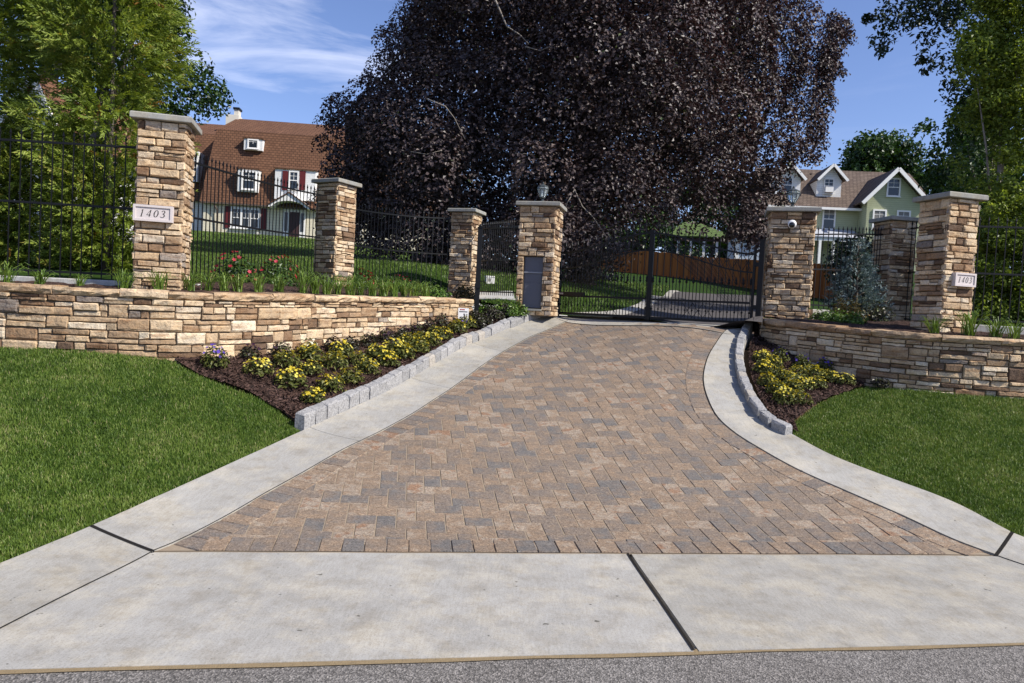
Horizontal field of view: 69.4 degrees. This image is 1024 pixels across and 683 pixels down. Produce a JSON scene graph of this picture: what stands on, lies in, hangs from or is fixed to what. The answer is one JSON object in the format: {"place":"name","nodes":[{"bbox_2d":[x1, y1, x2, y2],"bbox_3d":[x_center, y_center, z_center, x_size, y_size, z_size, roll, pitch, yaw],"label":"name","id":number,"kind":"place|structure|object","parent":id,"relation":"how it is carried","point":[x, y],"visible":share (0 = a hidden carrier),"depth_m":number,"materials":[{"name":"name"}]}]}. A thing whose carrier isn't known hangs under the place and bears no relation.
{"place":"outdoors","nodes":[
{"label":"outdoors","id":0,"kind":"place"},
{"bbox_2d":[0,345,299,562],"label":"lawn","id":1,"kind":"structure","parent":0,"point":[125,419],"depth_m":6.97,"materials":[{"name":"green plant"}]},
{"bbox_2d":[0,645,1023,682],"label":"road","id":2,"kind":"structure","parent":0,"point":[994,664],"depth_m":3.65,"materials":[{"name":"grey asphalt"}]},
{"bbox_2d":[0,643,1023,673],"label":"road edge grit","id":3,"kind":"object","parent":2,"relation":"on","point":[323,663],"visible":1,"depth_m":3.63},
{"bbox_2d":[0,230,1023,339],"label":"back lawn ground","id":4,"kind":"structure","parent":0,"point":[67,275],"depth_m":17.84,"materials":[{"name":"green plant"}]},
{"bbox_2d":[0,0,71,265],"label":"arborvitae","id":5,"kind":"object","parent":4,"relation":"on","point":[12,82],"visible":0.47,"depth_m":11.37,"materials":[{"name":"green plant"}]},
{"bbox_2d":[0,117,132,269],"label":"arborvitae","id":6,"kind":"object","parent":4,"relation":"on","point":[15,180],"visible":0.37,"depth_m":11.20,"materials":[{"name":"green plant"}]},
{"bbox_2d":[0,74,135,238],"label":"gabled house","id":7,"kind":"structure","parent":4,"relation":"on","point":[45,85],"depth_m":26.91,"materials":[{"name":"white"}]},
{"bbox_2d":[0,0,203,272],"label":"arborvitae","id":8,"kind":"object","parent":4,"relation":"on","point":[79,75],"visible":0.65,"depth_m":10.88,"materials":[{"name":"green plant"}]},
{"bbox_2d":[9,0,238,201],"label":"broadleaf tree","id":9,"kind":"object","parent":4,"relation":"on","point":[208,91],"visible":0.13,"depth_m":23.03,"materials":[{"name":"green plant"}]},
{"bbox_2d":[130,110,201,289],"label":"stone pillar","id":10,"kind":"structure","parent":4,"relation":"on","point":[163,207],"depth_m":8.56,"materials":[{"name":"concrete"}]},
{"bbox_2d":[0,280,484,301],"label":"planting bed","id":11,"kind":"object","parent":4,"relation":"on","point":[267,288],"visible":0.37,"depth_m":9.53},
{"bbox_2d":[0,260,30,282],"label":"daylily","id":12,"kind":"object","parent":11,"relation":"on","point":[7,272],"visible":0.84,"depth_m":8.34,"materials":[{"name":"green plant"}]},
{"bbox_2d":[0,127,135,285],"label":"iron fence","id":13,"kind":"object","parent":11,"relation":"on","point":[111,282],"visible":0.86,"depth_m":8.86,"materials":[{"name":"metal"}]},
{"bbox_2d":[105,268,142,288],"bbox_3d":[-4.424,-0.705,8.431,0.384,0.288,0.388,1,3,-44],"label":"daylily","id":14,"kind":"object","parent":11,"relation":"on","point":[123,283],"visible":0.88,"depth_m":8.43,"materials":[{"name":"green plant"}]},
{"bbox_2d":[143,269,178,289],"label":"daylily","id":15,"kind":"object","parent":11,"relation":"on","point":[159,286],"visible":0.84,"depth_m":8.47,"materials":[{"name":"green plant"}]},
{"bbox_2d":[212,250,256,282],"bbox_3d":[-3.948,-1.050,10.575,0.661,0.518,0.649,3,2,0],"label":"rose bush","id":16,"kind":"object","parent":11,"relation":"on","point":[228,270],"visible":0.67,"depth_m":10.48,"materials":[{"name":"green plant"}]},
{"bbox_2d":[190,152,321,284],"bbox_3d":[-3.855,-1.512,11.396,0.416,2.465,4.415,3,2,6],"label":"iron fence","id":17,"kind":"object","parent":11,"relation":"on","point":[207,166],"visible":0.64,"depth_m":10.96,"materials":[{"name":"metal"}]},
{"bbox_2d":[258,254,298,287],"bbox_3d":[-3.585,-1.086,11.370,0.659,0.538,0.640,3,2,10],"label":"rose bush","id":18,"kind":"object","parent":11,"relation":"on","point":[270,266],"visible":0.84,"depth_m":11.32,"materials":[{"name":"green plant"}]},
{"bbox_2d":[285,269,320,293],"bbox_3d":[-2.860,-0.799,10.111,0.460,0.362,0.448,5,3,41],"label":"daylily","id":19,"kind":"object","parent":11,"relation":"on","point":[302,280],"visible":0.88,"depth_m":10.10,"materials":[{"name":"green plant"}]},
{"bbox_2d":[452,280,474,304],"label":"rusty shrub","id":20,"kind":"object","parent":11,"relation":"on","point":[462,290],"visible":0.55,"depth_m":14.08,"materials":[{"name":"green plant"}]},
{"bbox_2d":[191,107,461,249],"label":"colonial house","id":21,"kind":"structure","parent":4,"relation":"on","point":[280,150],"depth_m":55.71,"materials":[{"name":"beige"}]},
{"bbox_2d":[230,206,260,229],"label":"window","id":22,"kind":"structure","parent":21,"relation":"in","point":[234,208],"depth_m":54.94,"materials":[{"name":"white glass"}]},
{"bbox_2d":[311,178,361,286],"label":"stone pillar","id":23,"kind":"structure","parent":4,"relation":"on","point":[335,216],"depth_m":13.73,"materials":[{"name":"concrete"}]},
{"bbox_2d":[353,202,451,295],"bbox_3d":[-2.348,-1.689,15.363,0.641,2.355,2.977,5,3,37],"label":"iron fence","id":24,"kind":"object","parent":4,"relation":"on","point":[399,250],"visible":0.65,"depth_m":15.44,"materials":[{"name":"metal"}]},
{"bbox_2d":[447,208,485,296],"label":"stone pillar","id":25,"kind":"structure","parent":4,"relation":"on","point":[465,223],"depth_m":16.19,"materials":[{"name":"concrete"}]},
{"bbox_2d":[480,220,517,295],"bbox_3d":[-0.324,-1.729,15.093,0.021,1.608,2.456,2,2,-20],"label":"gate","id":26,"kind":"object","parent":25,"relation":"attached to","point":[501,260],"visible":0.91,"depth_m":14.95,"materials":[{"name":"black metal"}]},
{"bbox_2d":[474,224,483,311],"bbox_3d":[-0.603,-1.126,13.117,0.104,1.910,0.110,3,2,0],"label":"steel post","id":27,"kind":"object","parent":4,"relation":"on","point":[478,268],"visible":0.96,"depth_m":13.07,"materials":[{"name":"black metal"}]},
{"bbox_2d":[479,291,514,300],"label":"walkway","id":28,"kind":"structure","parent":4,"relation":"on","point":[483,296],"depth_m":16.02,"materials":[{"name":"concrete"}]},
{"bbox_2d":[514,201,566,316],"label":"stone pillar","id":29,"kind":"structure","parent":4,"relation":"on","point":[540,226],"depth_m":13.24,"materials":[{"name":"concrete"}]},
{"bbox_3d":[0.798,-1.097,13.996,0.094,1.640,0.094,4,3,30],"label":"gate post","id":30,"kind":"object","parent":29,"relation":"attached to","visible":0},
{"bbox_2d":[557,222,651,319],"bbox_3d":[1.619,-1.286,13.460,1.850,1.746,0.140,4,3,30],"label":"drive gate leaf","id":31,"kind":"object","parent":30,"relation":"attached to","point":[569,294],"visible":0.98,"depth_m":13.47,"materials":[{"name":"black metal"}]},
{"bbox_2d":[306,0,858,287],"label":"copper beech","id":32,"kind":"object","parent":4,"relation":"on","point":[593,71],"visible":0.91,"depth_m":21.97,"materials":[{"name":"purple plant"}]},
{"bbox_2d":[567,290,679,317],"bbox_3d":[4.356,-1.287,22.576,1.016,1.335,18.520,4,2,18],"label":"drive edging","id":33,"kind":"object","parent":4,"relation":"on","point":[640,304],"visible":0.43,"depth_m":15.40,"materials":[{"name":"concrete"}]},
{"bbox_2d":[598,199,675,257],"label":"garden tree","id":34,"kind":"object","parent":4,"relation":"on","point":[656,238],"visible":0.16,"depth_m":51.96,"materials":[{"name":"green plant"}]},
{"bbox_2d":[612,292,763,331],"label":"drive","id":35,"kind":"structure","parent":4,"relation":"on","point":[740,322],"depth_m":18.16,"materials":[{"name":"concrete"}]},
{"bbox_2d":[664,221,726,257],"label":"garden pavilion","id":36,"kind":"structure","parent":4,"relation":"on","point":[710,236],"depth_m":52.25,"materials":[{"name":"green"}]},
{"bbox_2d":[648,178,765,257],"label":"garden tree","id":37,"kind":"object","parent":4,"relation":"on","point":[722,255],"visible":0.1,"depth_m":60.40,"materials":[{"name":"green plant"}]},
{"bbox_2d":[598,251,852,298],"bbox_3d":[9.884,-3.071,37.617,1.262,3.910,22.426,2,2,-20],"label":"wooden fence","id":38,"kind":"object","parent":4,"relation":"on","point":[661,263],"visible":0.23,"depth_m":39.07,"materials":[{"name":"brown wood"}]},
{"bbox_2d":[723,222,767,259],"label":"pale shed","id":39,"kind":"structure","parent":4,"relation":"on","point":[731,256],"depth_m":46.75,"materials":[{"name":"white"}]},
{"bbox_2d":[754,239,766,334],"bbox_3d":[4.051,-0.842,12.087,0.094,1.640,0.094,4,3,30],"label":"gate post","id":40,"kind":"object","parent":4,"relation":"on","point":[760,279],"visible":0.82,"depth_m":12.05,"materials":[{"name":"black metal"}]},
{"bbox_2d":[647,223,758,322],"bbox_3d":[3.233,-1.158,12.564,1.850,1.746,0.050,4,3,30],"label":"drive gate leaf","id":41,"kind":"object","parent":40,"relation":"attached to","point":[751,305],"visible":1,"depth_m":12.57,"materials":[{"name":"black metal"}]},
{"bbox_2d":[762,206,821,318],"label":"stone pillar","id":42,"kind":"structure","parent":4,"relation":"on","point":[787,282],"depth_m":12.16,"materials":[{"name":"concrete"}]},
{"bbox_2d":[749,163,924,270],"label":"green house","id":43,"kind":"structure","parent":4,"relation":"on","point":[852,199],"depth_m":57.34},
{"bbox_2d":[821,210,835,228],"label":"window","id":44,"kind":"structure","parent":43,"relation":"in","point":[828,216],"depth_m":57.40,"materials":[{"name":"white glass"}]},
{"bbox_2d":[886,178,900,196],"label":"window","id":45,"kind":"structure","parent":43,"relation":"in","point":[893,189],"depth_m":55.42,"materials":[{"name":"white glass"}]},
{"bbox_2d":[809,226,882,317],"bbox_3d":[6.055,-1.086,13.281,2.261,2.160,0.367,1,3,-34],"label":"iron fence","id":46,"kind":"object","parent":4,"relation":"on","point":[813,310],"visible":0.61,"depth_m":12.98,"materials":[{"name":"metal"}]},
{"bbox_2d":[822,232,872,309],"bbox_3d":[8.943,-1.600,18.944,1.861,2.543,3.058,4,2,18],"label":"evergreen shrub","id":47,"kind":"object","parent":4,"relation":"on","point":[839,257],"visible":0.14,"depth_m":18.49,"materials":[{"name":"green plant"}]},
{"bbox_2d":[836,128,934,194],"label":"broadleaf tree","id":48,"kind":"object","parent":4,"relation":"on","point":[880,152],"visible":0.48,"depth_m":76.59,"materials":[{"name":"green plant"}]},
{"bbox_2d":[869,215,918,319],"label":"stone pillar","id":49,"kind":"structure","parent":4,"relation":"on","point":[894,247],"depth_m":13.69,"materials":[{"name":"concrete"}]},
{"bbox_2d":[766,316,1023,338],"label":"planting bed","id":50,"kind":"object","parent":4,"relation":"on","point":[898,325],"visible":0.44,"depth_m":10.79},
{"bbox_2d":[830,296,869,320],"bbox_3d":[5.601,-0.485,12.320,0.647,0.545,0.611,4,2,17],"label":"rusty shrub","id":51,"kind":"object","parent":50,"relation":"on","point":[845,307],"visible":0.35,"depth_m":12.25,"materials":[{"name":"green plant"}]},
{"bbox_2d":[838,309,867,324],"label":"boxwood","id":52,"kind":"object","parent":50,"relation":"on","point":[853,318],"visible":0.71,"depth_m":11.23,"materials":[{"name":"green plant"}]},
{"bbox_2d":[817,238,895,320],"bbox_3d":[6.133,-1.015,13.137,1.291,1.654,1.350,3,2,0],"label":"blue spruce","id":53,"kind":"object","parent":50,"relation":"on","point":[869,289],"visible":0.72,"depth_m":13.04,"materials":[{"name":"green plant"}]},
{"bbox_2d":[862,300,895,320],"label":"rusty shrub","id":54,"kind":"object","parent":50,"relation":"on","point":[883,312],"visible":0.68,"depth_m":12.49,"materials":[{"name":"green plant"}]},
{"bbox_2d":[951,307,996,335],"bbox_3d":[6.143,-0.247,9.943,0.607,0.412,0.600,3,2,-6],"label":"daylily","id":55,"kind":"object","parent":50,"relation":"on","point":[969,328],"visible":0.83,"depth_m":9.89,"materials":[{"name":"green plant"}]},
{"bbox_2d":[976,316,1014,337],"bbox_3d":[6.444,-0.179,9.844,0.480,0.325,0.486,2,2,-15],"label":"daylily","id":56,"kind":"object","parent":50,"relation":"on","point":[995,333],"visible":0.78,"depth_m":9.82,"materials":[{"name":"green plant"}]},
{"bbox_2d":[1000,318,1023,338],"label":"daylily","id":57,"kind":"object","parent":50,"relation":"on","point":[1016,330],"visible":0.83,"depth_m":9.73,"materials":[{"name":"green plant"}]},
{"bbox_2d":[904,221,918,320],"bbox_3d":[6.913,-0.955,12.275,0.671,2.488,3.259,4,3,23],"label":"iron fence","id":58,"kind":"object","parent":4,"relation":"on","point":[912,272],"visible":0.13,"depth_m":13.59,"materials":[{"name":"metal"}]},
{"bbox_2d":[861,0,1020,107],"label":"broadleaf tree","id":59,"kind":"object","parent":4,"relation":"on","point":[944,16],"visible":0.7,"depth_m":16.50,"materials":[{"name":"green plant"}]},
{"bbox_2d":[910,191,988,331],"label":"stone pillar","id":60,"kind":"structure","parent":4,"relation":"on","point":[945,277],"depth_m":10.27,"materials":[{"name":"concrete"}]},
{"bbox_2d":[911,117,1023,276],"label":"broadleaf tree","id":61,"kind":"object","parent":4,"relation":"on","point":[937,181],"visible":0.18,"depth_m":28.31,"materials":[{"name":"green plant"}]},
{"bbox_2d":[937,40,1023,310],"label":"hedge tree","id":62,"kind":"object","parent":4,"relation":"on","point":[961,141],"visible":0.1,"depth_m":16.93,"materials":[{"name":"green plant"}]},
{"bbox_2d":[940,0,1023,325],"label":"hedge tree","id":63,"kind":"object","parent":4,"relation":"on","point":[983,55],"visible":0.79,"depth_m":12.87,"materials":[{"name":"green plant"}]},
{"bbox_2d":[973,216,1023,333],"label":"iron fence","id":64,"kind":"object","parent":4,"relation":"on","point":[981,327],"visible":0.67,"depth_m":10.48,"materials":[{"name":"metal"}]},
{"bbox_2d":[1001,0,1023,320],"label":"hedge tree","id":65,"kind":"object","parent":4,"relation":"on","point":[1020,40],"visible":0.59,"depth_m":12.63,"materials":[{"name":"green plant"}]},
{"bbox_2d":[0,0,1023,315],"label":"sky","id":66,"kind":"structure","parent":0,"point":[277,59],"materials":[{"name":"blue"}]},
{"bbox_2d":[180,349,865,556],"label":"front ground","id":67,"kind":"structure","parent":0,"point":[746,362],"depth_m":9.20,"materials":[{"name":"soil"}]},
{"bbox_2d":[0,526,152,628],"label":"pavement edge","id":68,"kind":"object","parent":67,"relation":"on","point":[32,580],"visible":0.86,"depth_m":4.52,"materials":[{"name":"concrete"}]},
{"bbox_2d":[94,428,359,550],"bbox_3d":[-2.272,1.197,6.367,0.721,0.492,2.779,4,2,18],"label":"concrete strip","id":69,"kind":"object","parent":67,"relation":"on","point":[175,514],"visible":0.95,"depth_m":6.02,"materials":[{"name":"grey concrete"}]},
{"bbox_2d":[0,282,473,364],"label":"retaining wall","id":70,"kind":"structure","parent":67,"relation":"on","point":[166,324],"depth_m":8.28,"materials":[{"name":"stone"}]},
{"bbox_2d":[0,552,693,669],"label":"apron slab","id":71,"kind":"structure","parent":67,"relation":"on","point":[175,608],"depth_m":4.14,"materials":[{"name":"concrete"}]},
{"bbox_2d":[176,313,561,420],"bbox_3d":[-1.179,0.133,10.970,1.596,1.358,7.406,4,3,31],"label":"mulch bed","id":72,"kind":"object","parent":67,"relation":"on","point":[187,363],"visible":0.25,"depth_m":8.51,"materials":[{"name":"brown soil"}]},
{"bbox_2d":[200,343,229,368],"bbox_3d":[-3.335,0.163,8.310,0.311,0.289,0.326,3,2,0],"label":"pansy","id":73,"kind":"object","parent":72,"relation":"on","point":[214,357],"visible":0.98,"depth_m":8.25,"materials":[{"name":"green plant"}]},
{"bbox_2d":[242,357,274,376],"bbox_3d":[-2.915,0.281,8.504,0.378,0.232,0.383,3,2,0],"label":"pansy","id":74,"kind":"object","parent":72,"relation":"on","point":[264,370],"visible":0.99,"depth_m":8.44,"materials":[{"name":"yellow plant"}]},
{"bbox_2d":[272,349,302,367],"bbox_3d":[-2.733,0.203,8.944,0.366,0.228,0.363,3,2,5],"label":"pansy","id":75,"kind":"object","parent":72,"relation":"on","point":[290,360],"visible":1,"depth_m":8.89,"materials":[{"name":"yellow plant"}]},
{"bbox_2d":[273,365,308,389],"bbox_3d":[-2.552,0.409,8.524,0.410,0.272,0.411,3,2,0],"label":"pansy","id":76,"kind":"object","parent":72,"relation":"on","point":[283,377],"visible":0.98,"depth_m":8.45,"materials":[{"name":"yellow plant"}]},
{"bbox_2d":[296,344,324,360],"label":"pansy","id":77,"kind":"object","parent":72,"relation":"on","point":[313,355],"visible":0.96,"depth_m":9.32,"materials":[{"name":"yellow plant"}]},
{"bbox_2d":[300,359,324,374],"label":"pansy","id":78,"kind":"object","parent":72,"relation":"on","point":[313,367],"visible":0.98,"depth_m":8.97,"materials":[{"name":"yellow plant"}]},
{"bbox_2d":[299,386,326,402],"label":"pansy","id":79,"kind":"object","parent":72,"relation":"on","point":[315,393],"visible":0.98,"depth_m":8.31,"materials":[{"name":"yellow plant"}]},
{"bbox_2d":[315,371,346,392],"bbox_3d":[-2.142,0.479,8.766,0.376,0.265,0.376,3,2,-7],"label":"pansy","id":80,"kind":"object","parent":72,"relation":"on","point":[330,383],"visible":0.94,"depth_m":8.69,"materials":[{"name":"green plant"}]},
{"bbox_2d":[320,350,347,369],"bbox_3d":[-2.269,0.236,9.427,0.368,0.259,0.365,2,2,-12],"label":"pansy","id":81,"kind":"object","parent":72,"relation":"on","point":[334,359],"visible":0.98,"depth_m":9.37,"materials":[{"name":"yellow plant"}]},
{"bbox_2d":[328,339,353,357],"bbox_3d":[-2.281,0.094,9.891,0.381,0.270,0.382,1,3,-35],"label":"pansy","id":82,"kind":"object","parent":72,"relation":"on","point":[345,351],"visible":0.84,"depth_m":9.83,"materials":[{"name":"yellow plant"}]},
{"bbox_2d":[336,367,364,383],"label":"pansy","id":83,"kind":"object","parent":72,"relation":"on","point":[349,372],"visible":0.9,"depth_m":9.14,"materials":[{"name":"green plant"}]},
{"bbox_2d":[357,357,381,373],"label":"pansy","id":84,"kind":"object","parent":72,"relation":"on","point":[371,367],"visible":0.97,"depth_m":9.59,"materials":[{"name":"green plant"}]},
{"bbox_2d":[375,350,401,366],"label":"pansy","id":85,"kind":"object","parent":72,"relation":"on","point":[391,360],"visible":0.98,"depth_m":10.06,"materials":[{"name":"yellow plant"}]},
{"bbox_2d":[391,342,416,358],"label":"pansy","id":86,"kind":"object","parent":72,"relation":"on","point":[409,350],"visible":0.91,"depth_m":10.47,"materials":[{"name":"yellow plant"}]},
{"bbox_2d":[505,300,528,316],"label":"boxwood","id":87,"kind":"object","parent":72,"relation":"on","point":[517,310],"visible":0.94,"depth_m":13.11,"materials":[{"name":"green plant"}]},
{"bbox_2d":[310,378,449,441],"bbox_3d":[-1.427,0.792,8.649,0.707,0.531,2.328,4,2,20],"label":"concrete strip","id":88,"kind":"object","parent":67,"relation":"on","point":[374,415],"visible":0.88,"depth_m":8.46,"materials":[{"name":"grey concrete"}]},
{"bbox_2d":[295,313,550,430],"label":"granite kerb","id":89,"kind":"structure","parent":67,"relation":"on","point":[309,416],"depth_m":9.39,"materials":[{"name":"grey stone"}]},
{"bbox_2d":[412,343,503,388],"bbox_3d":[-0.741,0.360,10.659,0.661,0.592,2.219,4,2,18],"label":"concrete strip","id":90,"kind":"object","parent":67,"relation":"on","point":[454,368],"visible":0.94,"depth_m":10.54,"materials":[{"name":"grey concrete"}]},
{"bbox_2d":[474,316,566,351],"bbox_3d":[0.200,-0.119,12.681,0.613,0.673,2.515,4,3,28],"label":"concrete strip","id":91,"kind":"object","parent":67,"relation":"on","point":[509,338],"visible":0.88,"depth_m":12.55,"materials":[{"name":"grey concrete"}]},
{"bbox_2d":[704,360,750,413],"bbox_3d":[2.835,0.604,9.724,0.622,0.677,2.060,3,2,10],"label":"concrete strip","id":92,"kind":"object","parent":67,"relation":"on","point":[724,392],"visible":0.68,"depth_m":9.60,"materials":[{"name":"grey concrete"}]},
{"bbox_2d":[707,328,752,361],"bbox_3d":[3.321,0.081,11.219,0.474,0.626,1.823,4,3,23],"label":"concrete strip","id":93,"kind":"object","parent":67,"relation":"on","point":[723,349],"visible":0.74,"depth_m":11.07,"materials":[{"name":"grey concrete"}]},
{"bbox_2d":[735,321,791,434],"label":"granite kerb","id":94,"kind":"structure","parent":67,"relation":"on","point":[761,412],"depth_m":9.34,"materials":[{"name":"grey stone"}]},
{"bbox_2d":[631,554,1023,650],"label":"apron slab","id":95,"kind":"structure","parent":67,"relation":"on","point":[719,602],"depth_m":4.72,"materials":[{"name":"concrete"}]},
{"bbox_2d":[716,409,1009,555],"bbox_3d":[3.325,1.289,7.410,0.865,0.806,3.262,2,3,-26],"label":"concrete strip","id":96,"kind":"object","parent":67,"relation":"on","point":[950,518],"visible":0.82,"depth_m":7.06,"materials":[{"name":"grey concrete"}]},
{"bbox_2d":[758,318,1023,398],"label":"retaining wall","id":97,"kind":"structure","parent":67,"relation":"on","point":[972,365],"depth_m":9.73,"materials":[{"name":"stone"}]},
{"bbox_2d":[995,533,1023,564],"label":"pavement edge","id":98,"kind":"object","parent":67,"relation":"on","point":[1013,549],"visible":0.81,"depth_m":5.94,"materials":[{"name":"concrete"}]},
{"bbox_2d":[153,321,993,555],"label":"driveway","id":99,"kind":"structure","parent":0,"point":[259,513],"depth_m":6.81,"materials":[{"name":"brown brick"}]},
{"bbox_2d":[556,316,737,333],"bbox_3d":[2.217,-0.304,12.871,3.761,0.142,1.015,4,3,30],"label":"gate threshold","id":100,"kind":"object","parent":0,"point":[594,321],"visible":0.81,"depth_m":13.19,"materials":[{"name":"concrete"}]},
{"bbox_2d":[792,384,1023,536],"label":"lawn","id":101,"kind":"structure","parent":0,"point":[947,450],"depth_m":8.34,"materials":[{"name":"green plant"}]},
{"bbox_2d":[747,326,864,431],"bbox_3d":[4.031,0.409,10.062,1.514,1.165,3.764,4,2,14],"label":"mulch bed","id":102,"kind":"object","parent":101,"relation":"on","point":[790,407],"visible":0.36,"depth_m":9.70,"materials":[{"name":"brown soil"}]},
{"bbox_2d":[771,386,797,404],"bbox_3d":[3.400,0.670,9.190,0.314,0.228,0.311,3,2,-10],"label":"pansy","id":103,"kind":"object","parent":102,"relation":"on","point":[784,396],"visible":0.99,"depth_m":9.13,"materials":[{"name":"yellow plant"}]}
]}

